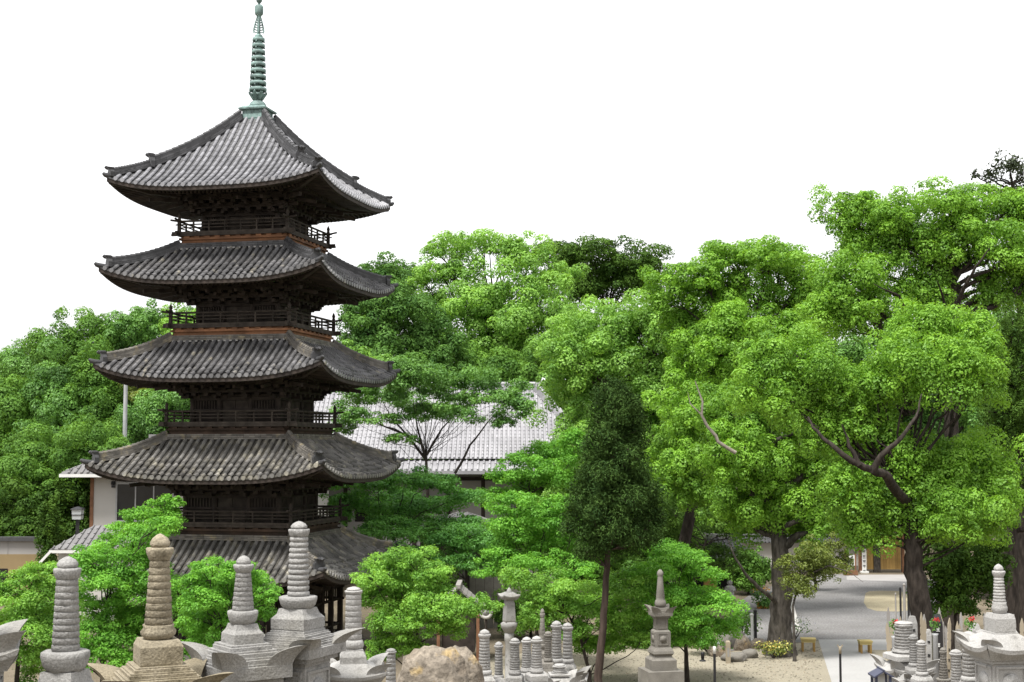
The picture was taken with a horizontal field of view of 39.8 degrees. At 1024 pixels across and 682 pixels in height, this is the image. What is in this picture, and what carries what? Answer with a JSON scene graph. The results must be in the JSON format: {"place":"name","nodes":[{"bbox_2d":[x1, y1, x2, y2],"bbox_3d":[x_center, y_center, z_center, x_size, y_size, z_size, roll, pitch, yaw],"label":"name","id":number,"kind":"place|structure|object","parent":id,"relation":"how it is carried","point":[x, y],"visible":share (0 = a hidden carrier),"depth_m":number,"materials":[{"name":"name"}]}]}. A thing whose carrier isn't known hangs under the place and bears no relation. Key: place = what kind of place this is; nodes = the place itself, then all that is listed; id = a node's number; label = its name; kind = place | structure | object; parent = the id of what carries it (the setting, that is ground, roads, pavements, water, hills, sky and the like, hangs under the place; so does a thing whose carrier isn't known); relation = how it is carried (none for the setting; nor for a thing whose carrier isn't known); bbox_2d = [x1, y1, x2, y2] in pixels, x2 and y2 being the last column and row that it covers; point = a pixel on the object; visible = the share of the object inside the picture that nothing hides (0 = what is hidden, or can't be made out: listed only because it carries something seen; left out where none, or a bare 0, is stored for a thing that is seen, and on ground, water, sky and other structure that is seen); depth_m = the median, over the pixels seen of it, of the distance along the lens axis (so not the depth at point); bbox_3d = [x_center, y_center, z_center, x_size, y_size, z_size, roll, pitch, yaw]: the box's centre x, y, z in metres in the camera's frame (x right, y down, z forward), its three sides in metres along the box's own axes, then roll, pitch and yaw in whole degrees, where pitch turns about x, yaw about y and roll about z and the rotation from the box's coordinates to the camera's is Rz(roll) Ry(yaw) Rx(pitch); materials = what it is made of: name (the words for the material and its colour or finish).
{"place":"outdoors","nodes":[
{"label":"outdoors","id":0,"kind":"place"},
{"bbox_2d":[0,536,43,603],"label":"retaining wall","id":1,"kind":"structure","parent":0,"point":[17,552],"depth_m":89.23,"materials":[{"name":"paint"}]},
{"bbox_2d":[0,487,995,681],"bbox_3d":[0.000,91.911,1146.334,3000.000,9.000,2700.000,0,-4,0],"label":"ground","id":2,"kind":"structure","parent":0,"point":[494,638],"depth_m":77.31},
{"bbox_2d":[0,619,27,681],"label":"stone stupa","id":3,"kind":"object","parent":2,"relation":"on","point":[11,633],"visible":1,"depth_m":11.61,"materials":[{"name":"grey stone"}]},
{"bbox_2d":[0,373,50,512],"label":"broadleaf tree","id":4,"kind":"object","parent":2,"relation":"on","point":[14,407],"visible":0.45,"depth_m":109.91,"materials":[{"name":"green plant"}]},
{"bbox_2d":[0,329,63,499],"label":"broadleaf tree","id":5,"kind":"object","parent":2,"relation":"on","point":[15,360],"visible":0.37,"depth_m":130.12,"materials":[{"name":"green plant"}]},
{"bbox_2d":[0,506,69,535],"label":"evergreen shrub","id":6,"kind":"object","parent":2,"relation":"on","point":[21,525],"visible":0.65,"depth_m":91.64,"materials":[{"name":"green plant"}]},
{"bbox_2d":[0,468,89,535],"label":"broadleaf tree","id":7,"kind":"object","parent":2,"relation":"on","point":[69,497],"visible":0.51,"depth_m":94.00,"materials":[{"name":"green plant"}]},
{"bbox_2d":[0,560,90,681],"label":"maple tree","id":8,"kind":"object","parent":2,"relation":"on","point":[33,606],"visible":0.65,"depth_m":36.91,"materials":[{"name":"green plant"}]},
{"bbox_2d":[33,489,61,602],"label":"small tree","id":9,"kind":"object","parent":2,"relation":"on","point":[47,535],"visible":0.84,"depth_m":87.83,"materials":[{"name":"green plant"}]},
{"bbox_2d":[11,332,118,442],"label":"broadleaf tree","id":10,"kind":"object","parent":2,"relation":"on","point":[57,409],"visible":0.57,"depth_m":109.96,"materials":[{"name":"green plant"}]},
{"bbox_2d":[0,413,131,511],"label":"broadleaf tree","id":11,"kind":"object","parent":2,"relation":"on","point":[36,460],"visible":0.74,"depth_m":95.72,"materials":[{"name":"green plant"}]},
{"bbox_2d":[38,556,93,681],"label":"stone stupa","id":12,"kind":"object","parent":2,"relation":"on","point":[65,657],"visible":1,"depth_m":12.06,"materials":[{"name":"grey stone"}]},
{"bbox_2d":[20,305,123,505],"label":"broadleaf tree","id":13,"kind":"object","parent":2,"relation":"on","point":[74,340],"visible":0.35,"depth_m":128.11,"materials":[{"name":"green plant"}]},
{"bbox_2d":[56,506,89,544],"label":"evergreen shrub","id":14,"kind":"object","parent":2,"relation":"on","point":[71,524],"visible":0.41,"depth_m":93.47,"materials":[{"name":"green plant"}]},
{"bbox_2d":[39,524,126,620],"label":"shed","id":15,"kind":"structure","parent":2,"relation":"on","point":[86,537],"depth_m":81.02,"materials":[{"name":"grey tile"}]},
{"bbox_2d":[62,334,141,443],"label":"broadleaf tree","id":16,"kind":"object","parent":2,"relation":"on","point":[100,392],"visible":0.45,"depth_m":109.75,"materials":[{"name":"green plant"}]},
{"bbox_2d":[46,516,185,681],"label":"maple tree","id":17,"kind":"object","parent":2,"relation":"on","point":[124,628],"visible":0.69,"depth_m":43.18,"materials":[{"name":"green plant"}]},
{"bbox_2d":[123,385,127,445],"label":"steel pole","id":18,"kind":"object","parent":2,"relation":"on","point":[125,400],"visible":0.05,"depth_m":97.80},
{"bbox_2d":[89,493,187,562],"bbox_3d":[-15.561,10.449,59.857,3.671,7.983,3.974,-2,-5,25],"label":"maple tree","id":19,"kind":"object","parent":2,"relation":"on","point":[140,514],"visible":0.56,"depth_m":59.37,"materials":[{"name":"green plant"}]},
{"bbox_2d":[90,298,193,393],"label":"broadleaf tree","id":20,"kind":"object","parent":2,"relation":"on","point":[138,325],"visible":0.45,"depth_m":129.62,"materials":[{"name":"green plant"}]},
{"bbox_2d":[113,388,189,443],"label":"broadleaf tree","id":21,"kind":"object","parent":2,"relation":"on","point":[145,417],"visible":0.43,"depth_m":102.61,"materials":[{"name":"green plant"}]},
{"bbox_2d":[87,533,233,681],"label":"stone stupa","id":22,"kind":"object","parent":2,"relation":"on","point":[158,646],"visible":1,"depth_m":13.23,"materials":[{"name":"stone"}]},
{"bbox_2d":[158,302,195,336],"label":"broadleaf tree","id":23,"kind":"object","parent":2,"relation":"on","point":[167,330],"visible":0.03,"depth_m":129.01,"materials":[{"name":"green plant"}]},
{"bbox_2d":[59,434,328,599],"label":"white building","id":24,"kind":"structure","parent":2,"relation":"on","point":[109,499],"depth_m":91.46,"materials":[{"name":"paint"}]},
{"bbox_2d":[115,482,173,521],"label":"window","id":25,"kind":"structure","parent":24,"relation":"in","point":[127,497],"depth_m":91.48,"materials":[{"name":"grey glass"}]},
{"bbox_2d":[170,556,283,660],"bbox_3d":[-7.725,8.080,38.307,3.394,4.633,3.737,0,-4,0],"label":"maple tree","id":26,"kind":"object","parent":2,"relation":"on","point":[213,591],"visible":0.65,"depth_m":37.68,"materials":[{"name":"green plant"}]},
{"bbox_2d":[80,0,407,659],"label":"pagoda","id":27,"kind":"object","parent":2,"relation":"on","point":[251,459],"visible":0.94,"depth_m":65.36,"materials":[{"name":"tile"}]},
{"bbox_2d":[181,555,306,681],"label":"stone stupa","id":28,"kind":"object","parent":2,"relation":"on","point":[242,650],"visible":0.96,"depth_m":13.88,"materials":[{"name":"grey stone"}]},
{"bbox_2d":[264,521,363,681],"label":"stone stupa","id":29,"kind":"object","parent":2,"relation":"on","point":[298,618],"visible":0.93,"depth_m":14.31,"materials":[{"name":"grey stone"}]},
{"bbox_2d":[330,586,392,681],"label":"stone stupa","id":30,"kind":"object","parent":2,"relation":"on","point":[353,664],"visible":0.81,"depth_m":15.08,"materials":[{"name":"stone"}]},
{"bbox_2d":[341,339,440,379],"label":"broadleaf tree","id":31,"kind":"object","parent":2,"relation":"on","point":[364,352],"visible":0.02,"depth_m":114.29,"materials":[{"name":"green plant"}]},
{"bbox_2d":[386,648,396,681],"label":"stone stupa","id":32,"kind":"object","parent":2,"relation":"on","point":[391,670],"visible":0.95,"depth_m":18.68,"materials":[{"name":"grey stone"}]},
{"bbox_2d":[357,251,430,317],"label":"broadleaf tree","id":33,"kind":"object","parent":2,"relation":"on","point":[398,271],"visible":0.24,"depth_m":153.77,"materials":[{"name":"green plant"}]},
{"bbox_2d":[335,275,470,377],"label":"broadleaf tree","id":34,"kind":"object","parent":2,"relation":"on","point":[375,324],"visible":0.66,"depth_m":118.41,"materials":[{"name":"green plant"}]},
{"bbox_2d":[318,465,492,619],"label":"maple tree","id":35,"kind":"object","parent":2,"relation":"on","point":[411,505],"visible":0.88,"depth_m":74.61,"materials":[{"name":"green plant"}]},
{"bbox_2d":[376,557,469,642],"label":"evergreen shrub","id":36,"kind":"object","parent":2,"relation":"on","point":[453,582],"visible":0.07,"depth_m":69.60,"materials":[{"name":"green plant"}]},
{"bbox_2d":[349,544,504,663],"bbox_3d":[-2.968,10.314,50.093,5.479,6.283,5.036,0,-4,0],"label":"maple tree","id":37,"kind":"object","parent":2,"relation":"on","point":[420,600],"visible":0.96,"depth_m":48.98,"materials":[{"name":"green plant"}]},
{"bbox_2d":[325,354,537,516],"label":"maple tree","id":38,"kind":"object","parent":2,"relation":"on","point":[396,392],"visible":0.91,"depth_m":83.51,"materials":[{"name":"green plant"}]},
{"bbox_2d":[396,645,468,681],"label":"boulder","id":39,"kind":"object","parent":2,"relation":"on","point":[432,663],"visible":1,"depth_m":20.45,"materials":[{"name":"stone"}]},
{"bbox_2d":[314,377,568,583],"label":"temple hall","id":40,"kind":"structure","parent":2,"relation":"on","point":[490,443],"depth_m":105.24,"materials":[{"name":"tile"}]},
{"bbox_2d":[389,515,514,597],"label":"maple tree","id":41,"kind":"object","parent":2,"relation":"on","point":[455,537],"visible":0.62,"depth_m":71.79,"materials":[{"name":"green plant"}]},
{"bbox_2d":[420,511,498,601],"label":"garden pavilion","id":42,"kind":"structure","parent":2,"relation":"on","point":[465,514],"depth_m":89.98,"materials":[{"name":"grey tile"}]},
{"bbox_2d":[437,580,483,660],"bbox_3d":[-2.454,12.975,65.409,2.595,3.578,2.600,0,-4,0],"label":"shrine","id":43,"kind":"object","parent":2,"relation":"on","point":[470,642],"visible":0.37,"depth_m":64.55,"materials":[{"name":"brown wood"}]},
{"bbox_2d":[453,645,483,681],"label":"boulder","id":44,"kind":"object","parent":2,"relation":"on","point":[474,668],"visible":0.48,"depth_m":21.41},
{"bbox_2d":[478,629,499,681],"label":"stone stupa","id":45,"kind":"object","parent":2,"relation":"on","point":[484,635],"visible":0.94,"depth_m":23.60,"materials":[{"name":"stone"}]},
{"bbox_2d":[429,567,556,627],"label":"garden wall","id":46,"kind":"structure","parent":2,"relation":"on","point":[475,585],"depth_m":77.20,"materials":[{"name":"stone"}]},
{"bbox_2d":[493,642,503,681],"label":"stone stupa","id":47,"kind":"object","parent":2,"relation":"on","point":[498,647],"visible":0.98,"depth_m":25.09,"materials":[{"name":"grey stone"}]},
{"bbox_2d":[405,228,596,459],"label":"zelkova tree","id":48,"kind":"object","parent":2,"relation":"on","point":[488,316],"visible":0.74,"depth_m":127.03,"materials":[{"name":"green plant"}]},
{"bbox_2d":[446,342,556,459],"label":"broadleaf tree","id":49,"kind":"object","parent":2,"relation":"on","point":[515,370],"visible":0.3,"depth_m":119.60,"materials":[{"name":"green plant"}]},
{"bbox_2d":[499,638,523,681],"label":"stone stupa","id":50,"kind":"object","parent":2,"relation":"on","point":[514,674],"visible":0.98,"depth_m":24.58,"materials":[{"name":"grey stone"}]},
{"bbox_2d":[521,637,531,680],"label":"stone stupa","id":51,"kind":"object","parent":2,"relation":"on","point":[526,655],"visible":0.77,"depth_m":25.18,"materials":[{"name":"stone"}]},
{"bbox_2d":[491,581,563,637],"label":"evergreen shrub","id":52,"kind":"object","parent":2,"relation":"on","point":[497,616],"visible":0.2,"depth_m":72.27,"materials":[{"name":"green plant"}]},
{"bbox_2d":[471,426,593,545],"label":"maple tree","id":53,"kind":"object","parent":2,"relation":"on","point":[543,461],"visible":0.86,"depth_m":82.83,"materials":[{"name":"green plant"}]},
{"bbox_2d":[539,608,544,661],"bbox_3d":[0.700,7.728,32.510,0.828,3.125,0.828,1,-4,-10],"label":"stone stupa","id":54,"kind":"object","parent":2,"relation":"on","point":[542,626],"visible":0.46,"depth_m":32.54,"materials":[{"name":"stone"}]},
{"bbox_2d":[524,636,560,681],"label":"stone stupa","id":55,"kind":"object","parent":2,"relation":"on","point":[535,674],"visible":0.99,"depth_m":24.57,"materials":[{"name":"stone"}]},
{"bbox_2d":[542,631,554,672],"bbox_3d":[0.680,6.654,26.574,0.678,2.374,0.677,-1,-4,9],"label":"stone stupa","id":56,"kind":"object","parent":2,"relation":"on","point":[548,662],"visible":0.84,"depth_m":26.57,"materials":[{"name":"stone"}]},
{"bbox_2d":[543,663,582,681],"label":"stone stupa","id":57,"kind":"object","parent":2,"relation":"on","point":[559,672],"visible":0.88,"depth_m":25.48,"materials":[{"name":"stone"}]},
{"bbox_2d":[551,621,583,681],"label":"stone stupa","id":58,"kind":"object","parent":2,"relation":"on","point":[556,626],"visible":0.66,"depth_m":27.56,"materials":[{"name":"grey stone"}]},
{"bbox_2d":[562,623,591,681],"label":"stone stupa","id":59,"kind":"object","parent":2,"relation":"on","point":[567,650],"visible":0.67,"depth_m":28.15,"materials":[{"name":"grey stone"}]},
{"bbox_2d":[530,232,674,315],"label":"broadleaf tree","id":60,"kind":"object","parent":2,"relation":"on","point":[613,271],"visible":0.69,"depth_m":156.37,"materials":[{"name":"green plant"}]},
{"bbox_2d":[557,544,656,601],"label":"evergreen shrub","id":61,"kind":"object","parent":2,"relation":"on","point":[616,565],"visible":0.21,"depth_m":87.49,"materials":[{"name":"green plant"}]},
{"bbox_2d":[521,288,742,538],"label":"camphor tree","id":62,"kind":"object","parent":2,"relation":"on","point":[579,365],"visible":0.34,"depth_m":95.13,"materials":[{"name":"green plant"}]},
{"bbox_2d":[490,641,887,681],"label":"gravel court","id":63,"kind":"object","parent":2,"relation":"on","point":[823,671],"visible":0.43,"depth_m":63.50,"materials":[{"name":"gravel"}]},
{"bbox_2d":[498,587,519,678],"bbox_3d":[-0.115,12.073,57.253,0.739,4.148,0.728,2,-5,-20],"label":"stone lantern","id":64,"kind":"object","parent":63,"relation":"on","point":[509,623],"visible":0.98,"depth_m":57.12,"materials":[{"name":"grey stone"}]},
{"bbox_2d":[469,490,598,635],"bbox_3d":[1.474,10.686,63.243,5.916,8.067,5.359,-3,-5,38],"label":"maple tree","id":65,"kind":"object","parent":63,"relation":"on","point":[528,514],"visible":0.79,"depth_m":63.02,"materials":[{"name":"green plant"}]},
{"bbox_2d":[497,566,678,681],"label":"maple tree","id":66,"kind":"object","parent":63,"relation":"on","point":[569,600],"visible":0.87,"depth_m":58.44,"materials":[{"name":"green plant"}]},
{"bbox_2d":[554,370,673,681],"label":"cypress tree","id":67,"kind":"object","parent":63,"relation":"on","point":[612,489],"visible":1,"depth_m":56.11,"materials":[{"name":"green plant"}]},
{"bbox_2d":[638,569,683,681],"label":"stone stupa","id":68,"kind":"object","parent":63,"relation":"on","point":[660,663],"visible":1,"depth_m":53.98,"materials":[{"name":"stone"}]},
{"bbox_2d":[619,538,749,681],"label":"maple tree","id":69,"kind":"object","parent":63,"relation":"on","point":[690,595],"visible":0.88,"depth_m":58.60,"materials":[{"name":"green plant"}]},
{"bbox_2d":[684,374,853,656],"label":"camphor tree","id":70,"kind":"object","parent":63,"relation":"on","point":[767,496],"visible":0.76,"depth_m":66.83,"materials":[{"name":"green plant"}]},
{"bbox_2d":[752,637,792,658],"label":"flowering shrub","id":71,"kind":"object","parent":63,"relation":"on","point":[778,647],"visible":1,"depth_m":65.86,"materials":[{"name":"yellow plant"}]},
{"bbox_2d":[773,531,862,661],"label":"pine tree","id":72,"kind":"object","parent":63,"relation":"on","point":[816,561],"visible":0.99,"depth_m":65.36,"materials":[{"name":"green plant"}]},
{"bbox_2d":[794,175,1023,649],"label":"camphor tree","id":73,"kind":"object","parent":63,"relation":"on","point":[940,251],"visible":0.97,"depth_m":63.58,"materials":[{"name":"green plant"}]},
{"bbox_2d":[976,293,1023,631],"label":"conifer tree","id":74,"kind":"object","parent":63,"relation":"on","point":[1010,421],"visible":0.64,"depth_m":53.11,"materials":[{"name":"green plant"}]},
{"bbox_2d":[653,495,749,607],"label":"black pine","id":75,"kind":"object","parent":2,"relation":"on","point":[675,523],"visible":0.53,"depth_m":85.39,"materials":[{"name":"green plant"}]},
{"bbox_2d":[649,533,764,587],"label":"dark hall","id":76,"kind":"structure","parent":2,"relation":"on","point":[723,584],"depth_m":100.04,"materials":[{"name":"tile"}]},
{"bbox_2d":[636,234,847,610],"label":"camphor tree","id":77,"kind":"object","parent":2,"relation":"on","point":[715,327],"visible":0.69,"depth_m":81.01,"materials":[{"name":"green plant"}]},
{"bbox_2d":[725,545,771,593],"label":"evergreen shrub","id":78,"kind":"object","parent":2,"relation":"on","point":[757,570],"visible":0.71,"depth_m":94.32,"materials":[{"name":"green plant"}]},
{"bbox_2d":[706,534,857,571],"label":"white wall","id":79,"kind":"structure","parent":2,"relation":"on","point":[767,550],"depth_m":112.06,"materials":[{"name":"paint"}]},
{"bbox_2d":[722,298,1023,639],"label":"camphor tree","id":80,"kind":"object","parent":2,"relation":"on","point":[959,495],"visible":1,"depth_m":44.30,"materials":[{"name":"green plant"}]},
{"bbox_2d":[868,666,893,681],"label":"offering shelter","id":81,"kind":"object","parent":2,"relation":"on","point":[876,674],"visible":1,"depth_m":22.70,"materials":[{"name":"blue metal"}]},
{"bbox_2d":[858,521,904,572],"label":"timber gate","id":82,"kind":"structure","parent":2,"relation":"on","point":[875,563],"depth_m":111.45,"materials":[{"name":"brown wood"}]},
{"bbox_2d":[880,536,900,568],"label":"door leaf","id":83,"kind":"structure","parent":82,"relation":"in","point":[894,562],"depth_m":111.48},
{"bbox_2d":[870,621,939,681],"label":"stone stupa","id":84,"kind":"object","parent":2,"relation":"on","point":[898,657],"visible":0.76,"depth_m":24.05,"materials":[{"name":"stone"}]},
{"bbox_2d":[892,640,933,681],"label":"stone stupa","id":85,"kind":"object","parent":2,"relation":"on","point":[921,674],"visible":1,"depth_m":22.13,"materials":[{"name":"stone"}]},
{"bbox_2d":[895,634,936,681],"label":"stone stupa","id":86,"kind":"object","parent":2,"relation":"on","point":[910,669],"visible":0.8,"depth_m":23.62,"materials":[{"name":"grey stone"}]},
{"bbox_2d":[817,296,1016,599],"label":"broadleaf tree","id":87,"kind":"object","parent":2,"relation":"on","point":[855,351],"visible":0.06,"depth_m":92.24,"materials":[{"name":"green plant"}]},
{"bbox_2d":[929,617,940,681],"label":"grave flowers","id":88,"kind":"object","parent":2,"relation":"on","point":[935,645],"visible":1,"depth_m":27.10,"materials":[{"name":"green plant"}]},
{"bbox_2d":[931,614,942,677],"bbox_3d":[8.613,6.872,28.564,0.408,2.678,0.408,0,-4,7],"label":"gravestone","id":89,"kind":"object","parent":2,"relation":"on","point":[939,631],"visible":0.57,"depth_m":28.55,"materials":[{"name":"black stone"}]},
{"bbox_2d":[936,647,950,681],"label":"stone stupa","id":90,"kind":"object","parent":2,"relation":"on","point":[943,673],"visible":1,"depth_m":21.64,"materials":[{"name":"stone"}]},
{"bbox_2d":[949,649,961,681],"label":"stone stupa","id":91,"kind":"object","parent":2,"relation":"on","point":[956,667],"visible":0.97,"depth_m":21.13,"materials":[{"name":"stone"}]},
{"bbox_2d":[906,531,1017,648],"bbox_3d":[15.786,9.918,49.425,3.738,6.973,2.905,3,-6,-38],"label":"evergreen shrub","id":92,"kind":"object","parent":2,"relation":"on","point":[960,576],"visible":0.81,"depth_m":49.00,"materials":[{"name":"green plant"}]},
{"bbox_2d":[959,631,974,681],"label":"stone stupa","id":93,"kind":"object","parent":2,"relation":"on","point":[968,668],"visible":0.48,"depth_m":20.13,"materials":[{"name":"stone"}]},
{"bbox_2d":[953,564,1023,681],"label":"stone stupa","id":94,"kind":"object","parent":2,"relation":"on","point":[994,649],"visible":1,"depth_m":19.09,"materials":[{"name":"stone"}]},
{"bbox_2d":[970,147,1023,633],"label":"dark tree","id":95,"kind":"object","parent":2,"relation":"on","point":[1011,164],"visible":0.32,"depth_m":67.21,"materials":[{"name":"green plant"}]},
{"bbox_2d":[0,0,1023,393],"label":"sky","id":96,"kind":"structure","parent":0,"point":[683,125],"materials":[{"name":"white"}]},
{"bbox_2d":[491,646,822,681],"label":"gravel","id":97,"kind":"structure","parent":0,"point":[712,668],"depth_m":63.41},
{"bbox_2d":[731,574,934,650],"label":"asphalt road","id":98,"kind":"structure","parent":0,"point":[835,610],"depth_m":84.28,"materials":[{"name":"asphalt"}]},
{"bbox_2d":[716,608,762,635],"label":"shrub","id":99,"kind":"object","parent":98,"relation":"on","point":[747,619],"visible":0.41,"depth_m":71.86,"materials":[{"name":"green plant"}]},
{"bbox_2d":[750,587,771,608],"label":"flowering shrub","id":100,"kind":"object","parent":98,"relation":"on","point":[762,602],"visible":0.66,"depth_m":86.28,"materials":[{"name":"green plant"}]},
{"bbox_2d":[864,591,907,610],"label":"sand patch","id":101,"kind":"object","parent":98,"relation":"on","point":[879,600],"visible":0.64,"depth_m":90.87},
{"bbox_2d":[818,639,886,681],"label":"concrete path","id":102,"kind":"structure","parent":0,"point":[857,666],"depth_m":65.86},
{"bbox_2d":[847,575,906,581],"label":"pale pavement","id":103,"kind":"structure","parent":0,"point":[884,577],"depth_m":106.98,"materials":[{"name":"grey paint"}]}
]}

